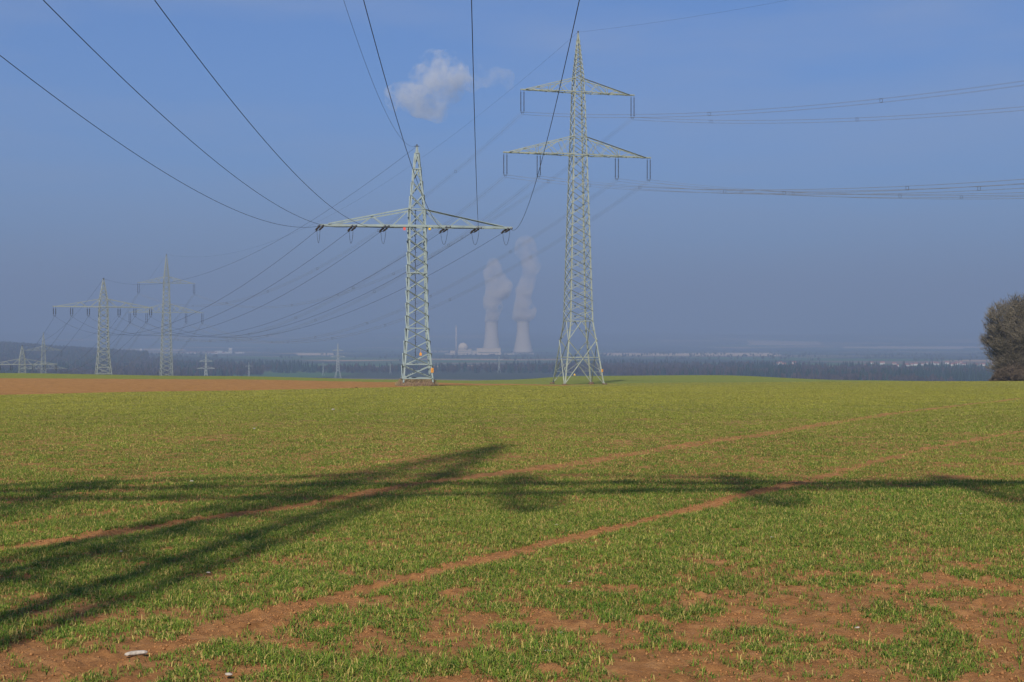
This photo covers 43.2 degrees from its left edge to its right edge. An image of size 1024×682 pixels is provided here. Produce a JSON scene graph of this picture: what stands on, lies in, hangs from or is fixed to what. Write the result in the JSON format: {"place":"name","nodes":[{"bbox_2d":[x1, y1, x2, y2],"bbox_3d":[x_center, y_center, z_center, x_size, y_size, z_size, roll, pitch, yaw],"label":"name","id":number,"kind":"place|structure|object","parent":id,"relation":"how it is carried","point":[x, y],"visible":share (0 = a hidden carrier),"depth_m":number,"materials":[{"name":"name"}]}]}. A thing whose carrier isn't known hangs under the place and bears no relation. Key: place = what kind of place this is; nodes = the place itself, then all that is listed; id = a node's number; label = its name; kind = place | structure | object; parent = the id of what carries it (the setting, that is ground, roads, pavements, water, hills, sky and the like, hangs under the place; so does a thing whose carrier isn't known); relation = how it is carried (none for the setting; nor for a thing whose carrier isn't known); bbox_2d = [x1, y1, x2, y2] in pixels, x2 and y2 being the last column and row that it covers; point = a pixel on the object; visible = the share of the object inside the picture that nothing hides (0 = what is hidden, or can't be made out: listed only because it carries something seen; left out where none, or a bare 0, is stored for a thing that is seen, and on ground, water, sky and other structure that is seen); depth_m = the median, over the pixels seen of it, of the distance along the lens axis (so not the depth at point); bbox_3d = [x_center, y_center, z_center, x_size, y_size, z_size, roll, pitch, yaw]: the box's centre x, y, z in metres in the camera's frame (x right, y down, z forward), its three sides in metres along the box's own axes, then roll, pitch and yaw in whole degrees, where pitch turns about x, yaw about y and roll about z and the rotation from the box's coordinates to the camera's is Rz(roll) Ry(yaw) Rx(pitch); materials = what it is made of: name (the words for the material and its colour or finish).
{"place":"outdoors","nodes":[
{"label":"outdoors","id":0,"kind":"place"},
{"bbox_2d":[0,331,1023,681],"bbox_3d":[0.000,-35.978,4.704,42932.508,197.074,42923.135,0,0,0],"label":"ground","id":1,"kind":"structure","parent":0,"point":[850,345],"depth_m":15.93,"materials":[{"name":"green plant"}]},
{"bbox_2d":[0,346,56,372],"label":"power pylon","id":2,"kind":"object","parent":1,"relation":"on","point":[24,364],"visible":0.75,"depth_m":369.67,"materials":[{"name":"grey metal"}]},
{"bbox_2d":[21,332,67,372],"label":"power pylon","id":3,"kind":"object","parent":1,"relation":"on","point":[45,357],"visible":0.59,"depth_m":675.90,"materials":[{"name":"grey metal"}]},
{"bbox_2d":[0,341,148,363],"bbox_3d":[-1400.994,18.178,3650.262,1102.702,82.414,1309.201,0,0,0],"label":"hill wood","id":4,"kind":"object","parent":1,"relation":"on","point":[135,353],"visible":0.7,"depth_m":3463.57,"materials":[{"name":"plant"}]},
{"bbox_2d":[53,278,152,374],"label":"power pylon","id":5,"kind":"object","parent":1,"relation":"on","point":[107,330],"visible":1,"depth_m":257.60,"materials":[{"name":"grey metal"}]},
{"bbox_2d":[125,650,147,655],"bbox_3d":[-2.111,1.752,7.258,0.127,0.028,0.055,0,0,-24],"label":"stone","id":6,"kind":"object","parent":1,"relation":"on","point":[136,652],"visible":0.98,"depth_m":7.24,"materials":[{"name":"stone"}]},
{"bbox_2d":[130,254,201,375],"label":"power pylon","id":7,"kind":"object","parent":1,"relation":"on","point":[163,309],"visible":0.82,"depth_m":424.76,"materials":[{"name":"grey metal"}]},
{"bbox_2d":[26,294,137,371],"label":"conductor bundle","id":8,"kind":"object","parent":7,"relation":"hanging from","point":[103,344],"visible":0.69,"depth_m":470.24,"materials":[{"name":"metal"}]},
{"bbox_2d":[70,296,193,373],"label":"conductor bundle","id":9,"kind":"object","parent":7,"relation":"hanging from","point":[151,347],"visible":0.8,"depth_m":486.41,"materials":[{"name":"metal"}]},
{"bbox_2d":[197,355,214,375],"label":"power pylon","id":10,"kind":"object","parent":1,"relation":"on","point":[206,368],"visible":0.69,"depth_m":1499.44,"materials":[{"name":"grey metal"}]},
{"bbox_2d":[331,345,344,377],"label":"power pylon","id":11,"kind":"object","parent":1,"relation":"on","point":[338,355],"visible":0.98,"depth_m":2056.27,"materials":[{"name":"grey metal"}]},
{"bbox_2d":[395,378,438,385],"bbox_3d":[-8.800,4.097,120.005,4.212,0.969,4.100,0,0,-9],"label":"earth mound","id":12,"kind":"object","parent":1,"relation":"on","point":[424,383],"visible":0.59,"depth_m":118.39,"materials":[{"name":"beige plant"}]},
{"bbox_2d":[315,144,512,381],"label":"power pylon","id":13,"kind":"object","parent":12,"relation":"on","point":[424,227],"visible":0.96,"depth_m":119.50,"materials":[{"name":"grey metal"}]},
{"bbox_2d":[0,55,317,226],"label":"power wire","id":14,"kind":"object","parent":13,"relation":"attached to","point":[120,143],"visible":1,"depth_m":52.54,"materials":[{"name":"black metal"}]},
{"bbox_2d":[56,232,314,334],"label":"power wire","id":15,"kind":"object","parent":13,"relation":"attached to","point":[207,306],"visible":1,"depth_m":154.56,"materials":[{"name":"grey metal"}]},
{"bbox_2d":[43,0,352,227],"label":"power wire","id":16,"kind":"object","parent":13,"relation":"attached to","point":[165,118],"visible":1,"depth_m":47.50,"materials":[{"name":"black metal"}]},
{"bbox_2d":[73,234,344,334],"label":"power wire","id":17,"kind":"object","parent":13,"relation":"attached to","point":[245,300],"visible":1,"depth_m":149.53,"materials":[{"name":"grey metal"}]},
{"bbox_2d":[88,233,378,335],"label":"power wire","id":18,"kind":"object","parent":13,"relation":"attached to","point":[256,308],"visible":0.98,"depth_m":156.42,"materials":[{"name":"grey metal"}]},
{"bbox_2d":[109,149,412,284],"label":"earth wire","id":19,"kind":"object","parent":13,"relation":"attached to","point":[281,238],"visible":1,"depth_m":151.99,"materials":[{"name":"grey metal"}]},
{"bbox_2d":[154,0,381,227],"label":"power wire","id":20,"kind":"object","parent":13,"relation":"attached to","point":[240,111],"visible":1,"depth_m":46.51,"materials":[{"name":"black metal"}]},
{"bbox_2d":[120,234,437,336],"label":"power wire","id":21,"kind":"object","parent":13,"relation":"attached to","point":[294,313],"visible":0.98,"depth_m":159.18,"materials":[{"name":"grey metal"}]},
{"bbox_2d":[141,236,465,336],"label":"power wire","id":22,"kind":"object","parent":13,"relation":"attached to","point":[337,306],"visible":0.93,"depth_m":152.22,"materials":[{"name":"grey metal"}]},
{"bbox_2d":[151,236,496,337],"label":"power wire","id":23,"kind":"object","parent":13,"relation":"attached to","point":[343,314],"visible":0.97,"depth_m":161.97,"materials":[{"name":"grey metal"}]},
{"bbox_2d":[344,2,411,146],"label":"earth wire","id":24,"kind":"object","parent":13,"relation":"attached to","point":[370,76],"visible":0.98,"depth_m":67.17,"materials":[{"name":"grey metal"}]},
{"bbox_2d":[363,0,445,228],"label":"power wire","id":25,"kind":"object","parent":13,"relation":"attached to","point":[391,101],"visible":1,"depth_m":45.63,"materials":[{"name":"black metal"}]},
{"bbox_2d":[471,0,478,228],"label":"power wire","id":26,"kind":"object","parent":13,"relation":"attached to","point":[474,104],"visible":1,"depth_m":44.79,"materials":[{"name":"black metal"}]},
{"bbox_2d":[515,0,579,229],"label":"power wire","id":27,"kind":"object","parent":13,"relation":"attached to","point":[556,100],"visible":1,"depth_m":45.45,"materials":[{"name":"black metal"}]},
{"bbox_2d":[455,326,456,353],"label":"chimney","id":28,"kind":"object","parent":1,"relation":"on","point":[456,341],"visible":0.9,"depth_m":5797.57,"materials":[{"name":"concrete"}]},
{"bbox_2d":[458,343,467,349],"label":"reactor building","id":29,"kind":"structure","parent":1,"relation":"on","point":[462,346],"depth_m":5783.24,"materials":[{"name":"concrete"}]},
{"bbox_2d":[458,350,469,354],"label":"reactor annex","id":30,"kind":"object","parent":1,"relation":"on","point":[462,352],"visible":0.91,"depth_m":5725.00,"materials":[{"name":"white concrete"}]},
{"bbox_2d":[477,348,500,354],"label":"turbine hall","id":31,"kind":"structure","parent":1,"relation":"on","point":[490,351],"depth_m":5670.00,"materials":[{"name":"white concrete"}]},
{"bbox_2d":[483,321,501,354],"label":"cooling tower","id":32,"kind":"structure","parent":1,"relation":"on","point":[491,339],"depth_m":5773.02,"materials":[{"name":"concrete"}]},
{"bbox_2d":[0,344,996,380],"bbox_3d":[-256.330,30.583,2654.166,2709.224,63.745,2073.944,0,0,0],"label":"wood","id":33,"kind":"object","parent":1,"relation":"on","point":[858,371],"visible":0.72,"depth_m":2350.14,"materials":[{"name":"plant"}]},
{"bbox_2d":[0,381,1023,681],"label":"young wheat","id":34,"kind":"object","parent":1,"relation":"on","point":[770,521],"visible":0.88,"depth_m":13.47,"materials":[{"name":"green plant"}]},
{"bbox_2d":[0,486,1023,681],"bbox_3d":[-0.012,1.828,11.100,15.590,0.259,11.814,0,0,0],"label":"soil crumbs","id":35,"kind":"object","parent":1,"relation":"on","point":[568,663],"visible":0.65,"depth_m":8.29,"materials":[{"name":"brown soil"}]},
{"bbox_2d":[513,321,533,354],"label":"cooling tower","id":36,"kind":"structure","parent":1,"relation":"on","point":[523,345],"depth_m":5772.40,"materials":[{"name":"concrete"}]},
{"bbox_2d":[75,348,991,361],"bbox_3d":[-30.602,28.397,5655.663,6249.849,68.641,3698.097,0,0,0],"label":"village","id":37,"kind":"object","parent":1,"relation":"on","point":[655,358],"visible":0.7,"depth_m":4860.61,"materials":[{"name":"grey wood"}]},
{"bbox_2d":[503,31,650,384],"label":"power pylon","id":38,"kind":"object","parent":1,"relation":"on","point":[581,80],"visible":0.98,"depth_m":199.71,"materials":[{"name":"grey metal"}]},
{"bbox_2d":[130,179,501,341],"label":"conductor bundle","id":39,"kind":"object","parent":38,"relation":"hanging from","point":[342,292],"visible":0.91,"depth_m":259.22,"materials":[{"name":"metal"}]},
{"bbox_2d":[141,112,521,306],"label":"conductor bundle","id":40,"kind":"object","parent":38,"relation":"hanging from","point":[353,245],"visible":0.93,"depth_m":258.76,"materials":[{"name":"metal"}]},
{"bbox_2d":[149,177,537,341],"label":"conductor bundle","id":41,"kind":"object","parent":38,"relation":"hanging from","point":[364,295],"visible":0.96,"depth_m":254.56,"materials":[{"name":"metal"}]},
{"bbox_2d":[205,33,576,256],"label":"earth wire","id":42,"kind":"object","parent":38,"relation":"attached to","point":[426,154],"visible":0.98,"depth_m":247.05,"materials":[{"name":"grey metal"}]},
{"bbox_2d":[187,179,617,342],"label":"conductor bundle","id":43,"kind":"object","parent":38,"relation":"hanging from","point":[420,300],"visible":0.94,"depth_m":265.22,"materials":[{"name":"metal"}]},
{"bbox_2d":[195,120,631,307],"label":"conductor bundle","id":44,"kind":"object","parent":38,"relation":"hanging from","point":[442,247],"visible":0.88,"depth_m":261.87,"materials":[{"name":"metal"}]},
{"bbox_2d":[203,182,649,342],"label":"conductor bundle","id":45,"kind":"object","parent":38,"relation":"hanging from","point":[444,301],"visible":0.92,"depth_m":267.94,"materials":[{"name":"metal"}]},
{"bbox_2d":[505,175,1023,193],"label":"conductor bundle","id":46,"kind":"object","parent":38,"relation":"hanging from","point":[808,189],"visible":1,"depth_m":140.72,"materials":[{"name":"metal"}]},
{"bbox_2d":[521,81,1023,117],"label":"conductor bundle","id":47,"kind":"object","parent":38,"relation":"attached to","point":[781,107],"visible":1,"depth_m":151.61,"materials":[{"name":"metal"}]},
{"bbox_2d":[538,176,1021,194],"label":"conductor bundle","id":48,"kind":"object","parent":38,"relation":"hanging from","point":[816,194],"visible":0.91,"depth_m":148.85,"materials":[{"name":"metal"}]},
{"bbox_2d":[619,179,1021,197],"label":"conductor bundle","id":49,"kind":"object","parent":38,"relation":"hanging from","point":[863,197],"visible":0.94,"depth_m":156.37,"materials":[{"name":"metal"}]},
{"bbox_2d":[636,106,1023,122],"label":"conductor bundle","id":50,"kind":"object","parent":38,"relation":"hanging from","point":[845,118],"visible":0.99,"depth_m":165.25,"materials":[{"name":"metal"}]},
{"bbox_2d":[655,180,1023,198],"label":"conductor bundle","id":51,"kind":"object","parent":38,"relation":"hanging from","point":[890,198],"visible":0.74,"depth_m":160.46,"materials":[{"name":"metal"}]},
{"bbox_2d":[988,377,1004,380],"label":"bare shrub","id":52,"kind":"object","parent":1,"relation":"on","point":[992,378],"visible":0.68,"depth_m":257.43,"materials":[{"name":"grey plant"}]},
{"bbox_2d":[978,292,1023,379],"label":"bare tree","id":53,"kind":"object","parent":1,"relation":"on","point":[1006,345],"visible":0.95,"depth_m":259.10,"materials":[{"name":"grey plant"}]},
{"bbox_2d":[991,367,1015,380],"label":"bare shrub","id":54,"kind":"object","parent":1,"relation":"on","point":[998,374],"visible":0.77,"depth_m":256.34,"materials":[{"name":"grey plant"}]},
{"bbox_2d":[1000,359,1023,380],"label":"bare shrub","id":55,"kind":"object","parent":1,"relation":"on","point":[1016,372],"visible":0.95,"depth_m":254.69,"materials":[{"name":"grey plant"}]},
{"bbox_2d":[0,0,1023,334],"label":"sky","id":56,"kind":"structure","parent":0,"point":[79,209],"materials":[{"name":"blue"}]}
]}

